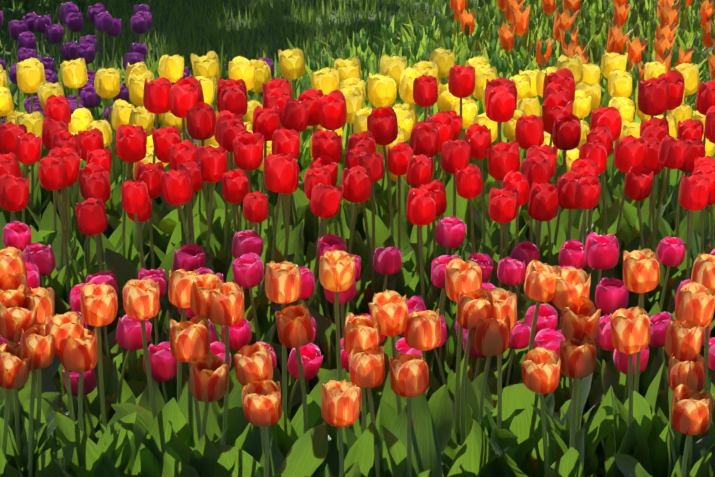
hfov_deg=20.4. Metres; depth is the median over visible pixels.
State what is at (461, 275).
flamed tulip
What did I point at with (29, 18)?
purple tulip
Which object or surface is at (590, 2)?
tulip bud
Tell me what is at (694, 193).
red tulip
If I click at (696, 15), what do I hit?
tulip bud
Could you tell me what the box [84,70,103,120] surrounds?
purple tulip
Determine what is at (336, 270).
flamed tulip
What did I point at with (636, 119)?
tulip bud
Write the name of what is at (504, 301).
flamed tulip
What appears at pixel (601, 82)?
tulip bud
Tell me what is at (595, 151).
red tulip
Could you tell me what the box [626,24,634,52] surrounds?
tulip bud
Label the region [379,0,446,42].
tulip bud
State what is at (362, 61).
leaves
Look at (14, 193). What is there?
red tulip
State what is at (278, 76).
leaves
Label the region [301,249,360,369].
pink tulip
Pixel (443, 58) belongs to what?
yellow tulip
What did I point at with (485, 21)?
tulip bud
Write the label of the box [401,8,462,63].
tulip bud
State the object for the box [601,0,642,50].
tulip bud
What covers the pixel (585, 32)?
tulip bud
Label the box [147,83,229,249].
red tulip
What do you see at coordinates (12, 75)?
purple tulip
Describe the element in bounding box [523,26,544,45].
tulip bud
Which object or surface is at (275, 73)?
leaves
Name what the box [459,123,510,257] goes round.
red tulip
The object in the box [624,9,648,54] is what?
tulip bud
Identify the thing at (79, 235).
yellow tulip
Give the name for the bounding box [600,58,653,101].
tulip bud
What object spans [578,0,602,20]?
tulip bud
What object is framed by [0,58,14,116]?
purple tulip
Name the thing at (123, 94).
purple tulip
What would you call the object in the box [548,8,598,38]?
tulip bud
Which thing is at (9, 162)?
red tulip
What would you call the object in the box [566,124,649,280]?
red tulip
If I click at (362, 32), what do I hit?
tulip bud
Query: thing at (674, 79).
red tulip
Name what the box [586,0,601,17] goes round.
tulip bud
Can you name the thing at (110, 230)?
yellow tulip
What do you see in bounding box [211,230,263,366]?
pink tulip
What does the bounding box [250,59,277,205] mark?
yellow tulip
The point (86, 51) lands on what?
purple tulip
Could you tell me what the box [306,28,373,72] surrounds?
tulip bud
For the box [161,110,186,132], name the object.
yellow tulip
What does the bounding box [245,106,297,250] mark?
red tulip
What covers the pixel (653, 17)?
tulip bud
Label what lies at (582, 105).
yellow tulip
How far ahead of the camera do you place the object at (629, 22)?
7.26 m
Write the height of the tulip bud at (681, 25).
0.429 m
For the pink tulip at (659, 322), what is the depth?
3.99 m
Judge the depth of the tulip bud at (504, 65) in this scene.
6.31 m
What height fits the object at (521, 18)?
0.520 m
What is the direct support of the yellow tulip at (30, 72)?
on the ground at (226, 26)
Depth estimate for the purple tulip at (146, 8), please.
6.81 m
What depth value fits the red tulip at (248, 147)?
4.58 m
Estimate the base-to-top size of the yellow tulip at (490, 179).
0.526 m
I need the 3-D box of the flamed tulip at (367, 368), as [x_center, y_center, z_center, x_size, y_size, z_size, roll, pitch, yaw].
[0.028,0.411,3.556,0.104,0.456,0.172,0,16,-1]
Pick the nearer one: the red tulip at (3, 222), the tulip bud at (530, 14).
the red tulip at (3, 222)
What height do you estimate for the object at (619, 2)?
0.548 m
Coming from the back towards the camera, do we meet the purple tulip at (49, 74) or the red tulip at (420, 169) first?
the purple tulip at (49, 74)
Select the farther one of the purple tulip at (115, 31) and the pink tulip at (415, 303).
the purple tulip at (115, 31)
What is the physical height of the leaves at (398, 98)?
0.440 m
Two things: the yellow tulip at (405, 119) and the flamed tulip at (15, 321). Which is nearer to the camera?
the flamed tulip at (15, 321)
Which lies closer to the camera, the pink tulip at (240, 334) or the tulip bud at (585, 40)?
the pink tulip at (240, 334)
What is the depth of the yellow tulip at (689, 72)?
5.61 m
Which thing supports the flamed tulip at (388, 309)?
on the ground at (226, 26)
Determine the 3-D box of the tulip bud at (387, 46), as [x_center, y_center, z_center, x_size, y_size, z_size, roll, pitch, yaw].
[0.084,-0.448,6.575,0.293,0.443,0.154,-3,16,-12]
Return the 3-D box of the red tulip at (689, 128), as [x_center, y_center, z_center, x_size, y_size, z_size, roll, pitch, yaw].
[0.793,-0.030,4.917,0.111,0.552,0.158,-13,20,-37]
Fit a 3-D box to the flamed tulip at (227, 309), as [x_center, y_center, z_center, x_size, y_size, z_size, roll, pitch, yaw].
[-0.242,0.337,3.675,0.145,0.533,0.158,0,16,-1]
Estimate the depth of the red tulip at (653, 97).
4.93 m
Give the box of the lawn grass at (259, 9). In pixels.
[0,0,701,111]
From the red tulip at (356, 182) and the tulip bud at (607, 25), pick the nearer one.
the red tulip at (356, 182)
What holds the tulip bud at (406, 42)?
on the ground at (226, 26)
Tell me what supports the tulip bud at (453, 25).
on the ground at (226, 26)
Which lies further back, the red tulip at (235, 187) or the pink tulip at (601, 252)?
the red tulip at (235, 187)
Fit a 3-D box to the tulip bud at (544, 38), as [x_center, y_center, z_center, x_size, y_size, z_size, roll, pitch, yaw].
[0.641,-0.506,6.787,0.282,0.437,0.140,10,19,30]
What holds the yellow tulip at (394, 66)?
on the ground at (226, 26)
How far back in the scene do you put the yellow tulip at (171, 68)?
5.58 m
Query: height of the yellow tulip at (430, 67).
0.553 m
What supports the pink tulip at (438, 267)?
on the ground at (226, 26)
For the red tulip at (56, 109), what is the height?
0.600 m
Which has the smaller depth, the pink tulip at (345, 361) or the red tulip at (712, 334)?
the pink tulip at (345, 361)
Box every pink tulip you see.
[0,335,32,391]
[3,221,30,251]
[18,342,72,441]
[22,243,94,391]
[25,261,60,380]
[54,311,96,425]
[62,360,118,444]
[70,283,97,376]
[86,270,130,381]
[97,314,157,428]
[126,301,176,401]
[128,268,185,382]
[143,342,177,403]
[158,244,213,343]
[167,267,253,341]
[176,319,237,402]
[177,307,235,377]
[210,342,230,409]
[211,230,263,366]
[216,253,276,345]
[221,317,251,353]
[253,342,306,409]
[264,266,318,404]
[268,234,346,379]
[272,343,322,422]
[280,316,316,401]
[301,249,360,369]
[316,276,387,381]
[340,338,380,424]
[355,313,397,402]
[373,246,401,338]
[376,338,429,413]
[396,295,441,386]
[424,216,465,355]
[426,255,460,385]
[426,315,455,402]
[444,252,492,360]
[445,281,502,388]
[454,321,515,389]
[463,329,502,407]
[496,257,528,388]
[505,321,530,386]
[506,241,539,319]
[512,303,557,398]
[533,328,570,419]
[547,265,600,412]
[557,330,603,426]
[558,239,585,269]
[582,232,618,416]
[589,314,628,474]
[595,277,639,390]
[601,346,648,460]
[610,293,660,397]
[647,312,714,427]
[653,236,685,362]
[658,279,714,366]
[667,323,714,384]
[700,337,714,426]
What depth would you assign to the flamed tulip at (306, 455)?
3.47 m
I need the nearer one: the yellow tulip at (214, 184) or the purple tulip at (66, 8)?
the yellow tulip at (214, 184)
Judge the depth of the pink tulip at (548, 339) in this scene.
3.90 m
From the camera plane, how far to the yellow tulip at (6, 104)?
5.41 m
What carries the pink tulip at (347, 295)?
on the ground at (226, 26)
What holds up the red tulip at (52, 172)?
on the ground at (226, 26)
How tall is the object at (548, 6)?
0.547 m
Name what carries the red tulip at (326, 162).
on the ground at (226, 26)
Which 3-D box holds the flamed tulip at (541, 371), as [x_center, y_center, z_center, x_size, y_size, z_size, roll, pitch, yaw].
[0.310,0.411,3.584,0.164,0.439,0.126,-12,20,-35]
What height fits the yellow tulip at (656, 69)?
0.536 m
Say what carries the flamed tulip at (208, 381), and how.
on the ground at (226, 26)
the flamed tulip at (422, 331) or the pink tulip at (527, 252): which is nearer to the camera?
the flamed tulip at (422, 331)
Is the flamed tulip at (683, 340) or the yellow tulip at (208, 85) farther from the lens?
the yellow tulip at (208, 85)
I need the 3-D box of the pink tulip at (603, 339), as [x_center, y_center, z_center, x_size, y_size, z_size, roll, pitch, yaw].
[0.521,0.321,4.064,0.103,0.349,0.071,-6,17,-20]
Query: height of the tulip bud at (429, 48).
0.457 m
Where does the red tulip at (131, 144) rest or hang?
on the ground at (226, 26)
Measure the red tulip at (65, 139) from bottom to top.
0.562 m
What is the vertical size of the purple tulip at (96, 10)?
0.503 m
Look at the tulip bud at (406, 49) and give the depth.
6.33 m
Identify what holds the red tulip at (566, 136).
on the ground at (226, 26)
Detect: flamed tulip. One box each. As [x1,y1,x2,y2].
[0,247,53,451]
[0,273,62,456]
[0,287,77,456]
[0,294,69,473]
[0,342,49,476]
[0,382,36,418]
[8,323,74,476]
[9,399,29,427]
[41,312,136,476]
[51,326,120,476]
[80,282,141,476]
[111,268,203,460]
[123,278,192,476]
[160,314,226,476]
[162,353,227,476]
[190,273,250,444]
[208,282,250,448]
[215,343,278,476]
[242,379,327,476]
[255,261,327,441]
[274,304,354,476]
[304,379,361,476]
[306,249,359,443]
[337,312,388,476]
[345,346,394,476]
[368,289,412,428]
[370,353,441,476]
[379,309,452,464]
[401,258,496,473]
[442,288,517,476]
[447,315,515,476]
[475,287,537,476]
[485,347,580,476]
[492,260,561,476]
[531,296,600,475]
[537,267,618,476]
[544,333,596,476]
[600,249,664,472]
[604,306,651,476]
[613,384,713,476]
[615,319,714,476]
[644,281,714,476]
[668,252,714,438]
[668,351,714,476]
[709,434,714,446]
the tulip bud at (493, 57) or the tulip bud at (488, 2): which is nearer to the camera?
the tulip bud at (493, 57)
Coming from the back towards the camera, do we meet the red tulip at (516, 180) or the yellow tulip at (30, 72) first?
the yellow tulip at (30, 72)
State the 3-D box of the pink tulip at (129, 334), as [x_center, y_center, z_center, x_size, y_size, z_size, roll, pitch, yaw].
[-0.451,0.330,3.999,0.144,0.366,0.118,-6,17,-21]
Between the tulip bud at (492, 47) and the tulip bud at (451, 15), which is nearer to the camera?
the tulip bud at (492, 47)
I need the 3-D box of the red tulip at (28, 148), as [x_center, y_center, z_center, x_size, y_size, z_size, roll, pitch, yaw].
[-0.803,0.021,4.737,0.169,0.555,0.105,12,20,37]
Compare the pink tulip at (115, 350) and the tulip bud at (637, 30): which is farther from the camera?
the tulip bud at (637, 30)
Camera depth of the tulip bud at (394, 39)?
6.66 m
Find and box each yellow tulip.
[0,70,6,87]
[0,87,40,231]
[3,111,49,228]
[6,110,38,229]
[16,57,49,218]
[37,81,85,211]
[58,108,92,231]
[60,58,87,108]
[71,131,105,259]
[79,119,122,214]
[94,67,125,198]
[102,124,136,238]
[107,150,169,229]
[111,99,137,204]
[119,105,154,208]
[125,62,147,106]
[128,70,167,202]
[146,135,183,204]
[154,114,161,122]
[157,54,183,205]
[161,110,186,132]
[165,75,215,192]
[190,51,220,82]
[192,135,217,209]
[196,112,218,194]
[209,144,218,194]
[229,56,258,191]
[236,122,252,210]
[243,100,275,206]
[246,141,271,223]
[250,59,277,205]
[278,47,308,172]
[294,99,342,185]
[298,125,342,183]
[299,135,342,218]
[299,166,308,181]
[311,67,339,94]
[334,56,360,164]
[339,77,365,145]
[340,87,381,201]
[343,107,377,244]
[368,72,396,191]
[374,106,415,216]
[374,125,405,217]
[380,54,406,106]
[380,154,414,230]
[386,66,427,194]
[391,103,442,193]
[412,61,445,181]
[429,47,454,84]
[437,83,478,184]
[437,153,445,183]
[445,55,494,175]
[445,113,502,191]
[450,97,477,140]
[472,67,497,145]
[473,183,489,203]
[476,109,526,231]
[482,86,502,190]
[495,73,530,171]
[516,96,562,239]
[519,69,537,97]
[523,131,559,242]
[536,66,558,164]
[556,54,583,166]
[556,82,616,182]
[557,62,600,164]
[566,148,603,220]
[573,89,600,211]
[576,120,589,148]
[598,96,634,213]
[599,120,659,266]
[601,52,627,155]
[604,69,631,178]
[616,134,657,208]
[621,93,662,188]
[644,61,666,180]
[648,114,679,231]
[654,103,691,206]
[658,94,683,193]
[670,133,714,228]
[671,63,714,158]
[692,111,705,126]
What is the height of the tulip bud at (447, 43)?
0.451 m
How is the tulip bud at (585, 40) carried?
on the ground at (226, 26)
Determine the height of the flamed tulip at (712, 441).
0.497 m
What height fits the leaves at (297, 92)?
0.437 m
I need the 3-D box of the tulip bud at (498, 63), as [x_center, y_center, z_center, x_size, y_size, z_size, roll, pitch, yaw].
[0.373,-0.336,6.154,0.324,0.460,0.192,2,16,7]
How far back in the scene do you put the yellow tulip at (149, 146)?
5.21 m
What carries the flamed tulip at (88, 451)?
on the ground at (226, 26)
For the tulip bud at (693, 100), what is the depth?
5.87 m
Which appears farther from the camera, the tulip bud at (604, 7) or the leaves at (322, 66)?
the tulip bud at (604, 7)
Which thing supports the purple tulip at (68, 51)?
on the ground at (226, 26)
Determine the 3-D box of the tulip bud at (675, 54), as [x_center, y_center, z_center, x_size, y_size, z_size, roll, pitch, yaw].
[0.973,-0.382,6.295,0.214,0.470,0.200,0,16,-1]
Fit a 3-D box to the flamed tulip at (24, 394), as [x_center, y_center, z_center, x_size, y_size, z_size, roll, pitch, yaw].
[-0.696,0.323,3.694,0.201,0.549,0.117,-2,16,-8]
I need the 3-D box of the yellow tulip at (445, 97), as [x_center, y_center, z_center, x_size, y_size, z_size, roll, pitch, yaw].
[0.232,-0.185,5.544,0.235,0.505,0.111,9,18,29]
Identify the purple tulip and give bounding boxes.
[0,11,8,86]
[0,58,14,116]
[8,20,27,101]
[8,83,17,96]
[9,63,19,110]
[11,31,35,108]
[15,48,36,112]
[22,12,36,32]
[24,96,56,211]
[28,105,52,202]
[34,14,69,95]
[36,79,53,151]
[38,56,53,72]
[44,70,58,83]
[45,23,67,95]
[59,2,77,95]
[61,41,77,95]
[65,94,81,186]
[66,12,124,77]
[69,99,83,114]
[76,42,101,115]
[78,79,94,110]
[79,35,113,109]
[80,85,114,148]
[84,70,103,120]
[87,3,113,71]
[92,52,143,120]
[94,11,125,106]
[103,106,121,168]
[105,18,121,66]
[107,109,122,173]
[113,85,129,102]
[124,4,159,75]
[128,42,146,107]
[130,14,154,125]
[137,10,159,128]
[162,67,198,146]
[256,57,273,75]
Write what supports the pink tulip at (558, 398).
on the ground at (226, 26)
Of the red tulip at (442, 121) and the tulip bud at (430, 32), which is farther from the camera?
the tulip bud at (430, 32)
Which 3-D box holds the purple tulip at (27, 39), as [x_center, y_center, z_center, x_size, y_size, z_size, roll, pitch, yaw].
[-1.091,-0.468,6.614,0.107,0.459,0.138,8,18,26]
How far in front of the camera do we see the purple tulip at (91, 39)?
6.54 m
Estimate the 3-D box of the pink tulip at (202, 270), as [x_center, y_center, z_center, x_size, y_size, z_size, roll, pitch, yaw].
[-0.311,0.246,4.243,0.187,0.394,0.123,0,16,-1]
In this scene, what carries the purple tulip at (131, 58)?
on the ground at (226, 26)
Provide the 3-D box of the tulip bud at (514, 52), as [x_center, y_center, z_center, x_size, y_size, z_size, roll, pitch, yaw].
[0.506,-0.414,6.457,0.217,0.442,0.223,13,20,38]
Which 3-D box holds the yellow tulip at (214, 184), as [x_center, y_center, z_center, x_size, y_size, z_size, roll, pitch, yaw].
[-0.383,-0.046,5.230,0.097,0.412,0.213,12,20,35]
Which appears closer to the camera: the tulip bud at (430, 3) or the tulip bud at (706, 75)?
the tulip bud at (706, 75)
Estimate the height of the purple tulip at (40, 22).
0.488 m
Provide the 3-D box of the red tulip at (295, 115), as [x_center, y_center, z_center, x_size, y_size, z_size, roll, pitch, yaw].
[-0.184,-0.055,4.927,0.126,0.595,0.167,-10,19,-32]
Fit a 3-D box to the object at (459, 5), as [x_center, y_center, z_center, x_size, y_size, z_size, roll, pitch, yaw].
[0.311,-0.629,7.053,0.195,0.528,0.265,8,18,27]
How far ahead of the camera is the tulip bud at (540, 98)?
5.76 m
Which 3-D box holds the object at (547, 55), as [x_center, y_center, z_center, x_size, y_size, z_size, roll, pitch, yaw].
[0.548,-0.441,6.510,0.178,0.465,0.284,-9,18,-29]
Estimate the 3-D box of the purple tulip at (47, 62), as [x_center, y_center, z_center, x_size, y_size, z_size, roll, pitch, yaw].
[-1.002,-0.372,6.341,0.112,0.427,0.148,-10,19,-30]
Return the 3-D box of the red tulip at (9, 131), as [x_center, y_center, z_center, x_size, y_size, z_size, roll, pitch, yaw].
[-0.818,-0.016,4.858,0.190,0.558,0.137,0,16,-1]
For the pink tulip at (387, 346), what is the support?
on the ground at (226, 26)
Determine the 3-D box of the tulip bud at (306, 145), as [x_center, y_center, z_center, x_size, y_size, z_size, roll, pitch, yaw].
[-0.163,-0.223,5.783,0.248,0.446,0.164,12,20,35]
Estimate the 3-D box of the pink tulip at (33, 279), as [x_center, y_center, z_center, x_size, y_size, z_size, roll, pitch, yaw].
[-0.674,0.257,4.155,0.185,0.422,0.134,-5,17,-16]
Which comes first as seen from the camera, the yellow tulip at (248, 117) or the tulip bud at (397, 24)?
the yellow tulip at (248, 117)
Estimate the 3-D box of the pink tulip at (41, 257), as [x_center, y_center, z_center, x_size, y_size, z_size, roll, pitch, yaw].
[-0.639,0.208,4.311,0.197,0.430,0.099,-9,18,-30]
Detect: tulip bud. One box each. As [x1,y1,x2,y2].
[185,88,215,140]
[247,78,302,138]
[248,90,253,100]
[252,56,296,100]
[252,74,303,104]
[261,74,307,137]
[286,37,319,75]
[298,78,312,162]
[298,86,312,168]
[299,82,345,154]
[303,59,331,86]
[305,35,373,74]
[305,47,367,80]
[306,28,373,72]
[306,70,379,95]
[310,55,334,71]
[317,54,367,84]
[319,26,392,63]
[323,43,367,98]
[330,35,368,76]
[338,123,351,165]
[344,32,398,97]
[350,84,422,145]
[356,14,420,66]
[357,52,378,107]
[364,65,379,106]
[366,43,410,78]
[369,25,400,71]
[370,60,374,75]
[372,15,484,53]
[373,40,378,72]
[374,39,390,73]
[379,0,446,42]
[379,41,407,59]
[381,14,394,56]
[383,32,434,66]
[391,23,433,59]
[393,27,458,61]
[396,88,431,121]
[397,43,459,84]
[398,9,419,56]
[400,11,460,58]
[400,21,444,59]
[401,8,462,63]
[402,0,488,45]
[404,0,475,42]
[405,1,483,49]
[408,19,487,60]
[409,38,417,62]
[410,43,466,78]
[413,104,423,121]
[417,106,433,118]
[419,36,490,67]
[420,10,488,53]
[420,36,509,75]
[421,52,426,60]
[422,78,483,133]
[423,47,510,78]
[425,50,429,61]
[426,22,493,40]
[431,24,451,47]
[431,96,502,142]
[441,23,498,50]
[443,6,494,51]
[444,26,495,64]
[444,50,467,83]
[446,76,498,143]
[449,47,491,64]
[451,25,510,62]
[452,0,489,50]
[452,0,494,48]
[452,0,509,38]
[456,0,504,37]
[460,51,530,71]
[461,38,510,76]
[464,25,504,55]
[470,14,488,51]
[471,1,524,25]
[473,4,533,40]
[474,9,537,29]
[479,13,500,55]
[484,0,504,18]
[488,5,541,57]
[491,43,500,65]
[492,0,555,41]
[495,56,512,79]
[496,0,535,17]
[500,42,562,76]
[500,48,538,77]
[501,122,516,142]
[502,40,548,76]
[504,44,516,78]
[514,34,562,68]
[514,56,520,74]
[518,30,546,62]
[521,55,555,97]
[522,15,578,46]
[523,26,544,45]
[524,95,542,158]
[528,16,553,60]
[528,26,571,68]
[529,15,578,66]
[529,54,561,70]
[532,0,554,32]
[532,0,580,34]
[532,2,562,32]
[532,97,583,159]
[534,0,590,26]
[539,3,559,40]
[542,27,593,50]
[545,56,603,93]
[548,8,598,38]
[551,41,555,56]
[553,35,597,64]
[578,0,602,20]
[578,22,583,43]
[579,92,633,149]
[581,0,612,35]
[581,9,597,54]
[584,0,657,25]
[585,0,607,38]
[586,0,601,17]
[587,0,607,13]
[587,19,639,62]
[588,42,593,62]
[588,93,632,157]
[589,44,603,115]
[591,11,626,59]
[592,5,613,60]
[596,35,654,54]
[597,0,679,41]
[598,52,604,100]
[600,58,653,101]
[600,82,612,105]
[601,0,628,33]
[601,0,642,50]
[601,0,659,35]
[601,50,651,92]
[605,71,642,122]
[623,21,693,47]
[624,5,659,61]
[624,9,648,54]
[625,16,656,52]
[626,2,657,42]
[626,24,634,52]
[630,0,652,11]
[631,64,686,100]
[634,23,649,49]
[641,0,653,32]
[641,44,704,75]
[641,50,645,62]
[645,33,713,81]
[648,0,714,38]
[654,8,679,47]
[654,45,697,69]
[663,47,702,79]
[673,26,705,62]
[673,42,703,64]
[675,0,698,41]
[675,14,702,43]
[675,14,713,42]
[676,23,714,53]
[682,35,705,81]
[684,96,696,118]
[687,12,713,54]
[689,93,696,104]
[690,0,714,30]
[694,12,711,54]
[699,69,709,80]
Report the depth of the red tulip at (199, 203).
5.01 m
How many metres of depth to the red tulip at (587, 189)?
4.32 m
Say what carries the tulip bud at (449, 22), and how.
on the ground at (226, 26)
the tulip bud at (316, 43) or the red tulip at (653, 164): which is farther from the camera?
the tulip bud at (316, 43)
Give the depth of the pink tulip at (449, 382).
4.04 m
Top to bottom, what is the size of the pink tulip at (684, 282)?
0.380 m
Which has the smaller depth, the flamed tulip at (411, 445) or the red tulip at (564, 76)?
the flamed tulip at (411, 445)
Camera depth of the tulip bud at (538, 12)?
6.92 m
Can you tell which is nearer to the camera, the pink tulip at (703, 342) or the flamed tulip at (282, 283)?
the flamed tulip at (282, 283)
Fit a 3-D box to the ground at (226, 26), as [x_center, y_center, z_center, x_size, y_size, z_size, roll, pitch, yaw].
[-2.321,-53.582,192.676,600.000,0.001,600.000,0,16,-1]
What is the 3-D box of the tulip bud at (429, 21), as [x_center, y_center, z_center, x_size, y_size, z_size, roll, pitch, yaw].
[0.252,-0.567,6.975,0.402,0.451,0.253,0,16,-1]
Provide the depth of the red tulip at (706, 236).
4.78 m
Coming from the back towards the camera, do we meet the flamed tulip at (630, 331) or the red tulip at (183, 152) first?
the red tulip at (183, 152)
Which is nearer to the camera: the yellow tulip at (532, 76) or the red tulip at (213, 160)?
the red tulip at (213, 160)
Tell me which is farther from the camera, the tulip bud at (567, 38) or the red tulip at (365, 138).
the tulip bud at (567, 38)
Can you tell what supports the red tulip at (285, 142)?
on the ground at (226, 26)
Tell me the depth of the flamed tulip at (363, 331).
3.56 m
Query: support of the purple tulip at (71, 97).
on the ground at (226, 26)
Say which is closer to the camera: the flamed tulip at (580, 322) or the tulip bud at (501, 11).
the flamed tulip at (580, 322)
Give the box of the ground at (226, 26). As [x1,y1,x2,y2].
[0,0,708,476]
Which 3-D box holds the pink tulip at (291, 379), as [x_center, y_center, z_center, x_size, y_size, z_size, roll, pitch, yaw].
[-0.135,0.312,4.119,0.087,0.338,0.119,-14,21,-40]
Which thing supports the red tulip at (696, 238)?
on the ground at (226, 26)
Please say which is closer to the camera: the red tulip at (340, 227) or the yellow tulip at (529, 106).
the red tulip at (340, 227)
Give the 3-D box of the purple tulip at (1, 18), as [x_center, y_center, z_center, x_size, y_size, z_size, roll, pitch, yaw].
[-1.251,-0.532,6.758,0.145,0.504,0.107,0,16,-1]
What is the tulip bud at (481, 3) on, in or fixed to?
on the ground at (226, 26)
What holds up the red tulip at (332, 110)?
on the ground at (226, 26)
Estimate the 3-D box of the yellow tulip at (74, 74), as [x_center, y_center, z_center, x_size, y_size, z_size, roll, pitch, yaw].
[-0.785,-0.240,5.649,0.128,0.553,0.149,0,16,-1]
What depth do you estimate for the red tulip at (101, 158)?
4.64 m
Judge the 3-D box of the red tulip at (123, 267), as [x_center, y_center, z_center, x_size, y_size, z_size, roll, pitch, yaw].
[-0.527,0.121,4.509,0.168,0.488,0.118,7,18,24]
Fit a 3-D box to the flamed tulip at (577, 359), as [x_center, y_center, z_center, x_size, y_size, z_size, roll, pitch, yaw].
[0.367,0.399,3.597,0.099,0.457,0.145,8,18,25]
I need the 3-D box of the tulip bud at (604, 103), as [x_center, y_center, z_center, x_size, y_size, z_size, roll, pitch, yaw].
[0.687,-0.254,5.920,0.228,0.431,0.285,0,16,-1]
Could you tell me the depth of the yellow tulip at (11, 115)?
5.38 m
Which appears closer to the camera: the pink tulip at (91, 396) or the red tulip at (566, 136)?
the pink tulip at (91, 396)
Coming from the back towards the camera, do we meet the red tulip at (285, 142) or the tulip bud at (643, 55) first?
the tulip bud at (643, 55)
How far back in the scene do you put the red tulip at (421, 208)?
4.37 m
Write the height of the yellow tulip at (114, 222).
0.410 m
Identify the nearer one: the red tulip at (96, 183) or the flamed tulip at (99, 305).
the flamed tulip at (99, 305)
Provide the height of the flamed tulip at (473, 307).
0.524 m
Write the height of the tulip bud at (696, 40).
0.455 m
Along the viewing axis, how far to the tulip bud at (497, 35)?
6.64 m
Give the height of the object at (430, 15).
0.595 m
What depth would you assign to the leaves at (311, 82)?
6.12 m
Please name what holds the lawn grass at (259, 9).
on the ground at (226, 26)
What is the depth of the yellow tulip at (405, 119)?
5.33 m
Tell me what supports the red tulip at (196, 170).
on the ground at (226, 26)
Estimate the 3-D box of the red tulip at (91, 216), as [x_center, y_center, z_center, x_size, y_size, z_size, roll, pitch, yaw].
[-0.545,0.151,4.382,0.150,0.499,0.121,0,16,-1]
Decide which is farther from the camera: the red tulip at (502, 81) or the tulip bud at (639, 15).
the tulip bud at (639, 15)
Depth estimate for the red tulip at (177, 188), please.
4.36 m
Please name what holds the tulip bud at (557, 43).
on the ground at (226, 26)
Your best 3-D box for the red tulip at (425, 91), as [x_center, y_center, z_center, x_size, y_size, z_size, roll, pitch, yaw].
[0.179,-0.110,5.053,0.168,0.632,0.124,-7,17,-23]
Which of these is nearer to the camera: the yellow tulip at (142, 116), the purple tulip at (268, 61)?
the yellow tulip at (142, 116)
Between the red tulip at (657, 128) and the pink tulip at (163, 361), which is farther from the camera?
the red tulip at (657, 128)
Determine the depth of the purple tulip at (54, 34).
6.56 m
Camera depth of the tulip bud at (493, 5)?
7.37 m
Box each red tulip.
[0,121,57,237]
[0,152,64,269]
[0,172,29,221]
[0,211,6,249]
[15,132,41,252]
[27,95,87,271]
[29,117,77,270]
[38,155,71,315]
[40,145,81,311]
[47,130,103,287]
[57,148,125,284]
[75,197,125,354]
[77,128,132,262]
[77,170,148,334]
[79,162,108,277]
[94,124,147,261]
[102,124,146,267]
[104,195,158,340]
[111,180,174,349]
[119,77,182,270]
[135,161,190,279]
[144,125,202,254]
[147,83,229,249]
[147,140,231,266]
[159,167,214,322]
[160,76,204,216]
[166,160,211,318]
[171,145,228,282]
[186,102,236,244]
[199,110,269,255]
[205,118,246,267]
[209,130,295,277]
[213,78,247,232]
[220,85,246,232]
[222,168,264,312]
[239,152,297,373]
[243,190,280,357]
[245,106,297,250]
[251,100,310,252]
[260,127,303,267]
[262,78,305,228]
[263,86,310,248]
[264,183,343,385]
[269,164,309,269]
[291,88,358,266]
[300,129,371,281]
[304,167,367,334]
[305,155,337,301]
[317,89,349,245]
[324,130,345,242]
[340,165,396,327]
[345,144,408,260]
[347,131,375,254]
[354,141,445,271]
[356,152,404,311]
[363,106,415,271]
[377,187,439,311]
[379,121,456,277]
[393,154,433,298]
[396,75,439,238]
[410,110,462,263]
[410,139,481,306]
[414,179,452,319]
[416,111,453,247]
[443,64,501,254]
[452,164,498,319]
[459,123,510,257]
[472,85,528,256]
[475,77,520,240]
[481,141,525,284]
[484,170,550,303]
[489,187,535,301]
[501,155,557,302]
[507,114,595,259]
[514,181,559,304]
[520,68,574,235]
[523,144,558,265]
[524,171,601,316]
[535,114,580,257]
[542,93,582,233]
[544,82,586,230]
[544,174,600,329]
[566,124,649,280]
[570,158,612,315]
[578,140,621,252]
[586,106,621,234]
[612,70,684,226]
[613,134,659,282]
[613,166,653,313]
[620,77,672,245]
[628,117,668,243]
[629,136,667,272]
[638,135,692,311]
[660,118,709,260]
[664,164,714,295]
[667,174,709,356]
[669,137,710,276]
[679,80,714,237]
[691,156,714,259]
[704,105,714,248]
[704,232,710,247]
[705,246,712,253]
[710,310,714,337]
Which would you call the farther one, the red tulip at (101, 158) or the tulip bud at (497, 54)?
the tulip bud at (497, 54)
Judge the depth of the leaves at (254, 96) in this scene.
6.20 m

